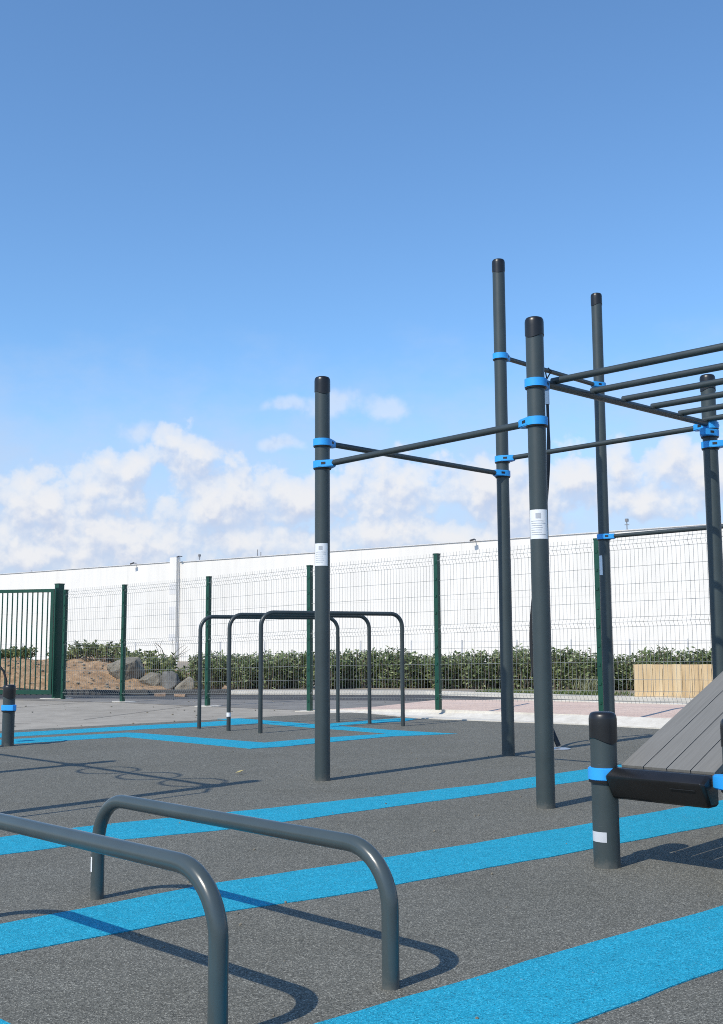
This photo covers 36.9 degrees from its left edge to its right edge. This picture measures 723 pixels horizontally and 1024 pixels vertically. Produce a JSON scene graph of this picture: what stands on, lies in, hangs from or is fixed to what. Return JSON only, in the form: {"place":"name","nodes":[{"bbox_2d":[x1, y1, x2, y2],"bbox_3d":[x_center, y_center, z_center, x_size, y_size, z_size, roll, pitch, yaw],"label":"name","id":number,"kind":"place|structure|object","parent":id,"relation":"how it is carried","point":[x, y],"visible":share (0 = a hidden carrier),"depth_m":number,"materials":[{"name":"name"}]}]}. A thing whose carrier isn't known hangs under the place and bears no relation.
{"place":"outdoors","nodes":[
{"label":"outdoors","id":0,"kind":"place"},
{"bbox_2d":[0,657,231,689],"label":"dirt mound","id":1,"kind":"object","parent":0,"point":[105,679],"visible":0.28,"depth_m":22.34,"materials":[{"name":"brown soil"}]},
{"bbox_2d":[1,646,14,658],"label":"weed clump","id":2,"kind":"object","parent":1,"relation":"on","point":[3,653],"visible":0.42,"depth_m":25.53,"materials":[{"name":"green plant"}]},
{"bbox_2d":[8,645,38,659],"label":"weed clump","id":3,"kind":"object","parent":1,"relation":"on","point":[22,653],"visible":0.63,"depth_m":25.07,"materials":[{"name":"green plant"}]},
{"bbox_2d":[47,645,81,660],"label":"weed clump","id":4,"kind":"object","parent":1,"relation":"on","point":[69,655],"visible":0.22,"depth_m":25.31,"materials":[{"name":"green plant"}]},
{"bbox_2d":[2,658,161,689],"bbox_3d":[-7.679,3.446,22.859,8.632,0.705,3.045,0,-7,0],"label":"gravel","id":5,"kind":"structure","parent":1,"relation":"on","point":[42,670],"depth_m":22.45,"materials":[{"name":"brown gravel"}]},
{"bbox_2d":[68,639,98,659],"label":"weed clump","id":6,"kind":"object","parent":1,"relation":"on","point":[81,652],"visible":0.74,"depth_m":24.94,"materials":[{"name":"green plant"}]},
{"bbox_2d":[91,639,120,661],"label":"weed clump","id":7,"kind":"object","parent":1,"relation":"on","point":[102,651],"visible":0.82,"depth_m":24.87,"materials":[{"name":"green plant"}]},
{"bbox_2d":[114,653,132,660],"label":"weed clump","id":8,"kind":"object","parent":1,"relation":"on","point":[118,656],"visible":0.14,"depth_m":24.37,"materials":[{"name":"green plant"}]},
{"bbox_2d":[107,657,143,679],"bbox_3d":[-4.934,3.359,22.645,0.788,0.659,0.544,0,-7,0],"label":"boulder","id":9,"kind":"object","parent":1,"relation":"on","point":[134,666],"visible":0.57,"depth_m":22.49,"materials":[{"name":"grey stone"}]},
{"bbox_2d":[120,647,159,666],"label":"weed clump","id":10,"kind":"object","parent":1,"relation":"on","point":[136,653],"visible":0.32,"depth_m":23.93,"materials":[{"name":"green plant"}]},
{"bbox_2d":[139,672,161,685],"bbox_3d":[-4.339,3.559,22.535,0.861,0.444,0.493,0,-7,0],"label":"boulder","id":11,"kind":"object","parent":1,"relation":"on","point":[151,679],"visible":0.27,"depth_m":22.35,"materials":[{"name":"grey stone"}]},
{"bbox_2d":[141,652,178,673],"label":"weed clump","id":12,"kind":"object","parent":1,"relation":"on","point":[169,662],"visible":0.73,"depth_m":23.18,"materials":[{"name":"green plant"}]},
{"bbox_2d":[162,671,179,689],"bbox_3d":[-3.950,3.472,22.128,0.453,0.448,0.321,-4,-8,26],"label":"boulder","id":13,"kind":"object","parent":1,"relation":"on","point":[174,679],"visible":0.67,"depth_m":22.06,"materials":[{"name":"stone"}]},
{"bbox_2d":[155,638,189,660],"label":"dry bush","id":14,"kind":"object","parent":1,"relation":"on","point":[172,654],"visible":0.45,"depth_m":24.03,"materials":[{"name":"grey plant"}]},
{"bbox_2d":[166,666,193,681],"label":"weed clump","id":15,"kind":"object","parent":1,"relation":"on","point":[182,676],"visible":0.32,"depth_m":22.89,"materials":[{"name":"green plant"}]},
{"bbox_2d":[175,677,194,689],"bbox_3d":[-3.582,3.526,22.002,0.427,0.373,0.416,0,-7,0],"label":"boulder","id":16,"kind":"object","parent":1,"relation":"on","point":[184,684],"visible":0.56,"depth_m":21.84,"materials":[{"name":"grey stone"}]},
{"bbox_2d":[188,649,231,688],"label":"hedge shrub","id":17,"kind":"object","parent":1,"relation":"on","point":[193,667],"visible":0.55,"depth_m":22.44,"materials":[{"name":"green plant"}]},
{"bbox_2d":[0,700,314,730],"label":"pavement","id":18,"kind":"structure","parent":0,"point":[56,714],"depth_m":15.15,"materials":[{"name":"concrete"}]},
{"bbox_2d":[313,709,670,728],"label":"kerb","id":19,"kind":"structure","parent":18,"relation":"on","point":[576,719],"depth_m":13.39,"materials":[{"name":"concrete"}]},
{"bbox_2d":[526,700,687,704],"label":"kerb","id":20,"kind":"structure","parent":18,"relation":"on","point":[620,702],"depth_m":15.03,"materials":[{"name":"concrete"}]},
{"bbox_2d":[174,694,186,696],"bbox_3d":[-3.367,3.408,20.137,0.224,0.057,0.121,-2,-7,12],"label":"brick","id":21,"kind":"object","parent":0,"point":[178,695],"visible":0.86,"depth_m":20.08,"materials":[{"name":"beige brick"}]},
{"bbox_2d":[0,698,420,709],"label":"curb","id":22,"kind":"structure","parent":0,"point":[289,704],"depth_m":17.82,"materials":[{"name":"grey concrete"}]},
{"bbox_2d":[60,531,722,711],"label":"fence","id":23,"kind":"object","parent":22,"relation":"on","point":[437,638],"visible":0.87,"depth_m":14.87,"materials":[{"name":"metal"}]},
{"bbox_2d":[0,583,72,698],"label":"gate","id":24,"kind":"structure","parent":23,"relation":"attached to","point":[55,647],"depth_m":19.63,"materials":[{"name":"green metal"}]},
{"bbox_2d":[0,695,666,702],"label":"road","id":25,"kind":"structure","parent":0,"point":[301,697],"depth_m":19.73,"materials":[{"name":"grey asphalt"}]},
{"bbox_2d":[231,690,692,702],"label":"kerb","id":26,"kind":"structure","parent":25,"relation":"on","point":[490,694],"depth_m":20.01,"materials":[{"name":"concrete"}]},
{"bbox_2d":[0,713,722,1023],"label":"rubber surface","id":27,"kind":"object","parent":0,"point":[470,924],"visible":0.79,"depth_m":4.40,"materials":[{"name":"grey rubber"}]},
{"bbox_2d":[0,1019,9,1023],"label":"ground stripe","id":28,"kind":"object","parent":27,"relation":"on","point":[2,1021],"depth_m":2.73,"materials":[{"name":"blue rubber"}]},
{"bbox_2d":[0,665,16,746],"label":"post","id":29,"kind":"object","parent":27,"relation":"on","point":[8,707],"visible":1,"depth_m":10.25,"materials":[{"name":"grey metal"}]},
{"bbox_2d":[0,733,125,744],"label":"ground stripe","id":30,"kind":"object","parent":27,"relation":"on","point":[60,738],"visible":0.92,"depth_m":11.03,"materials":[{"name":"blue rubber"}]},
{"bbox_2d":[0,813,228,1023],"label":"push up bar","id":31,"kind":"object","parent":27,"relation":"on","point":[194,872],"visible":1,"depth_m":2.72,"materials":[{"name":"grey metal"}]},
{"bbox_2d":[0,720,256,737],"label":"ground stripe","id":32,"kind":"object","parent":27,"relation":"on","point":[124,728],"visible":0.84,"depth_m":12.30,"materials":[{"name":"blue rubber"}]},
{"bbox_2d":[125,732,263,748],"bbox_3d":[-1.728,2.282,10.858,2.398,0.006,0.485,-7,-9,42],"label":"ground stripe","id":33,"kind":"object","parent":27,"relation":"on","point":[225,742],"visible":0.98,"depth_m":10.71,"materials":[{"name":"blue rubber"}]},
{"bbox_2d":[90,795,399,990],"bbox_3d":[-0.459,1.194,3.567,0.051,0.401,1.578,7,-10,-45],"label":"push up bar","id":34,"kind":"object","parent":27,"relation":"on","point":[368,854],"visible":0.95,"depth_m":3.31,"materials":[{"name":"grey metal"}]},
{"bbox_2d":[197,615,339,728],"bbox_3d":[-1.067,1.871,12.811,1.858,1.288,0.045,4,-8,-31],"label":"dip bar","id":35,"kind":"object","parent":27,"relation":"on","point":[206,618],"visible":0.77,"depth_m":12.68,"materials":[{"name":"grey metal"}]},
{"bbox_2d":[226,613,371,730],"bbox_3d":[-0.686,1.821,12.469,1.876,1.302,0.048,4,-8,-31],"label":"dip bar","id":36,"kind":"object","parent":27,"relation":"on","point":[229,641],"visible":0.86,"depth_m":12.24,"materials":[{"name":"grey metal"}]},
{"bbox_2d":[0,764,621,854],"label":"ground stripe","id":37,"kind":"object","parent":27,"relation":"on","point":[19,843],"visible":0.58,"depth_m":6.16,"materials":[{"name":"blue rubber"}]},
{"bbox_2d":[258,610,404,732],"bbox_3d":[-0.306,1.769,12.110,1.848,1.316,0.048,4,-8,-30],"label":"dip bar","id":38,"kind":"object","parent":27,"relation":"on","point":[260,666],"visible":0.95,"depth_m":12.03,"materials":[{"name":"grey metal"}]},
{"bbox_2d":[222,718,453,733],"bbox_3d":[-0.488,2.478,12.518,3.754,0.006,0.453,-7,-10,44],"label":"ground stripe","id":39,"kind":"object","parent":27,"relation":"on","point":[313,726],"visible":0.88,"depth_m":12.30,"materials":[{"name":"blue rubber"}]},
{"bbox_2d":[250,733,448,748],"bbox_3d":[-0.159,2.268,10.810,2.507,0.006,0.517,5,-9,-38],"label":"ground stripe","id":40,"kind":"object","parent":27,"relation":"on","point":[296,742],"visible":0.92,"depth_m":10.74,"materials":[{"name":"blue rubber"}]},
{"bbox_2d":[0,800,722,954],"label":"ground stripe","id":41,"kind":"object","parent":27,"relation":"on","point":[117,917],"visible":0.89,"depth_m":4.35,"materials":[{"name":"blue rubber"}]},
{"bbox_2d":[14,698,708,1018],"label":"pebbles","id":42,"kind":"object","parent":27,"relation":"on","point":[139,934],"visible":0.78,"depth_m":6.43,"materials":[{"name":"grey stone"}]},
{"bbox_2d":[330,718,415,725],"bbox_3d":[0.154,2.550,13.155,1.513,0.006,0.426,6,-10,-44],"label":"ground stripe","id":43,"kind":"object","parent":27,"relation":"on","point":[373,721],"visible":0.89,"depth_m":13.17,"materials":[{"name":"blue rubber"}]},
{"bbox_2d":[313,258,722,808],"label":"climbing rig","id":44,"kind":"object","parent":27,"relation":"on","point":[537,385],"visible":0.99,"depth_m":7.77,"materials":[{"name":"grey metal"}]},
{"bbox_2d":[529,368,569,749],"bbox_3d":[1.680,0.386,9.947,0.386,3.510,0.209,-4,-8,28],"label":"climbing rope","id":45,"kind":"object","parent":44,"relation":"hanging from","point":[556,740],"visible":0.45,"depth_m":10.03,"materials":[{"name":"black plastic"}]},
{"bbox_2d":[314,905,722,1023],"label":"ground stripe","id":46,"kind":"object","parent":27,"relation":"on","point":[577,984],"visible":1,"depth_m":3.03,"materials":[{"name":"blue rubber"}]},
{"bbox_2d":[588,671,722,868],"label":"incline bench","id":47,"kind":"object","parent":27,"relation":"on","point":[677,759],"visible":1,"depth_m":4.60,"materials":[{"name":"grey metal"}]},
{"bbox_2d":[0,0,722,573],"label":"sky","id":48,"kind":"structure","parent":0,"point":[211,211],"materials":[{"name":"blue"}]},
{"bbox_2d":[161,661,667,702],"bbox_3d":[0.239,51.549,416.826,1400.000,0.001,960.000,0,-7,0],"label":"ground","id":49,"kind":"structure","parent":0,"point":[179,664],"depth_m":50.03,"materials":[{"name":"brown soil"}]},
{"bbox_2d":[0,689,226,694],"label":"kerb","id":50,"kind":"structure","parent":49,"relation":"on","point":[167,692],"depth_m":21.02,"materials":[{"name":"concrete"}]},
{"bbox_2d":[0,518,722,664],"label":"warehouse","id":51,"kind":"structure","parent":49,"relation":"on","point":[147,575],"depth_m":53.65,"materials":[{"name":"white metal"}]},
{"bbox_2d":[22,639,709,663],"bbox_3d":[-4.024,4.457,32.810,35.030,1.050,0.038,-6,-9,37],"label":"wire fence","id":52,"kind":"object","parent":49,"relation":"on","point":[462,641],"visible":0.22,"depth_m":27.80,"materials":[{"name":"grey metal"}]},
{"bbox_2d":[234,683,633,695],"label":"verge","id":53,"kind":"structure","parent":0,"point":[473,690],"depth_m":21.61,"materials":[{"name":"green plant"}]},
{"bbox_2d":[221,653,257,688],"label":"hedge shrub","id":54,"kind":"object","parent":53,"relation":"on","point":[240,670],"visible":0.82,"depth_m":22.24,"materials":[{"name":"green plant"}]},
{"bbox_2d":[245,648,295,688],"bbox_3d":[-1.956,3.298,22.612,1.027,0.890,1.571,4,-8,-31],"label":"hedge shrub","id":55,"kind":"object","parent":53,"relation":"on","point":[282,673],"visible":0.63,"depth_m":22.20,"materials":[{"name":"green plant"}]},
{"bbox_2d":[279,650,314,688],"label":"hedge shrub","id":56,"kind":"object","parent":53,"relation":"on","point":[302,671],"visible":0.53,"depth_m":22.32,"materials":[{"name":"green plant"}]},
{"bbox_2d":[313,650,352,688],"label":"hedge shrub","id":57,"kind":"object","parent":53,"relation":"on","point":[346,660],"visible":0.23,"depth_m":22.15,"materials":[{"name":"green plant"}]},
{"bbox_2d":[340,648,385,687],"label":"hedge shrub","id":58,"kind":"object","parent":53,"relation":"on","point":[350,682],"visible":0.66,"depth_m":22.41,"materials":[{"name":"green plant"}]},
{"bbox_2d":[366,645,417,687],"bbox_3d":[0.629,3.256,22.591,1.468,0.954,0.960,-6,-9,38],"label":"hedge shrub","id":59,"kind":"object","parent":53,"relation":"on","point":[386,676],"visible":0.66,"depth_m":22.33,"materials":[{"name":"green plant"}]},
{"bbox_2d":[388,652,448,687],"bbox_3d":[1.253,3.317,22.576,1.583,0.806,1.005,5,-8,-35],"label":"hedge shrub","id":60,"kind":"object","parent":53,"relation":"on","point":[416,676],"visible":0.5,"depth_m":22.17,"materials":[{"name":"green plant"}]},
{"bbox_2d":[418,650,470,688],"bbox_3d":[1.817,3.258,22.162,1.039,0.855,1.574,-7,-10,44],"label":"hedge shrub","id":61,"kind":"object","parent":53,"relation":"on","point":[452,680],"visible":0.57,"depth_m":21.85,"materials":[{"name":"green plant"}]},
{"bbox_2d":[455,649,500,688],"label":"hedge shrub","id":62,"kind":"object","parent":53,"relation":"on","point":[490,677],"visible":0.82,"depth_m":21.67,"materials":[{"name":"green plant"}]},
{"bbox_2d":[491,643,533,689],"bbox_3d":[3.138,3.131,21.785,0.952,0.991,1.456,5,-9,-38],"label":"hedge shrub","id":63,"kind":"object","parent":53,"relation":"on","point":[521,669],"visible":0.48,"depth_m":21.43,"materials":[{"name":"green plant"}]},
{"bbox_2d":[522,646,579,689],"bbox_3d":[3.820,3.113,21.520,1.295,0.953,0.822,-2,-7,13],"label":"hedge shrub","id":64,"kind":"object","parent":53,"relation":"on","point":[558,670],"visible":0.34,"depth_m":21.30,"materials":[{"name":"green plant"}]},
{"bbox_2d":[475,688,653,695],"bbox_3d":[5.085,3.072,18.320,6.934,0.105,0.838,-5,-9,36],"label":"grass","id":65,"kind":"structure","parent":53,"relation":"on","point":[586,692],"depth_m":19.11,"materials":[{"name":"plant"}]},
{"bbox_2d":[566,672,597,690],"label":"grass tuft","id":66,"kind":"object","parent":53,"relation":"on","point":[590,683],"visible":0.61,"depth_m":19.81,"materials":[{"name":"green plant"}]},
{"bbox_2d":[561,647,620,689],"bbox_3d":[4.449,3.090,21.066,0.977,0.908,1.481,4,-8,-29],"label":"hedge shrub","id":67,"kind":"object","parent":53,"relation":"on","point":[588,667],"visible":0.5,"depth_m":20.89,"materials":[{"name":"green plant"}]},
{"bbox_2d":[592,652,640,689],"bbox_3d":[5.008,3.107,20.977,1.220,0.776,0.788,-1,-7,4],"label":"hedge shrub","id":68,"kind":"object","parent":53,"relation":"on","point":[627,668],"visible":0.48,"depth_m":20.82,"materials":[{"name":"green plant"}]},
{"bbox_2d":[633,664,712,697],"bbox_3d":[5.272,2.812,18.029,1.388,0.560,0.640,-3,-7,18],"label":"timber box","id":69,"kind":"object","parent":53,"relation":"on","point":[650,673],"visible":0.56,"depth_m":17.76,"materials":[{"name":"beige wood"}]},
{"bbox_2d":[634,644,683,663],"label":"hedge shrub","id":70,"kind":"object","parent":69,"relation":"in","point":[660,658],"visible":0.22,"depth_m":20.46,"materials":[{"name":"green plant"}]},
{"bbox_2d":[672,646,711,663],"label":"hedge shrub","id":71,"kind":"object","parent":53,"relation":"on","point":[688,657],"visible":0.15,"depth_m":20.24,"materials":[{"name":"green plant"}]},
{"bbox_2d":[696,650,711,663],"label":"hedge shrub","id":72,"kind":"object","parent":53,"relation":"on","point":[708,655],"visible":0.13,"depth_m":20.17,"materials":[{"name":"green plant"}]},
{"bbox_2d":[340,700,685,717],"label":"footway","id":73,"kind":"structure","parent":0,"point":[635,710],"depth_m":14.91,"materials":[{"name":"beige concrete"}]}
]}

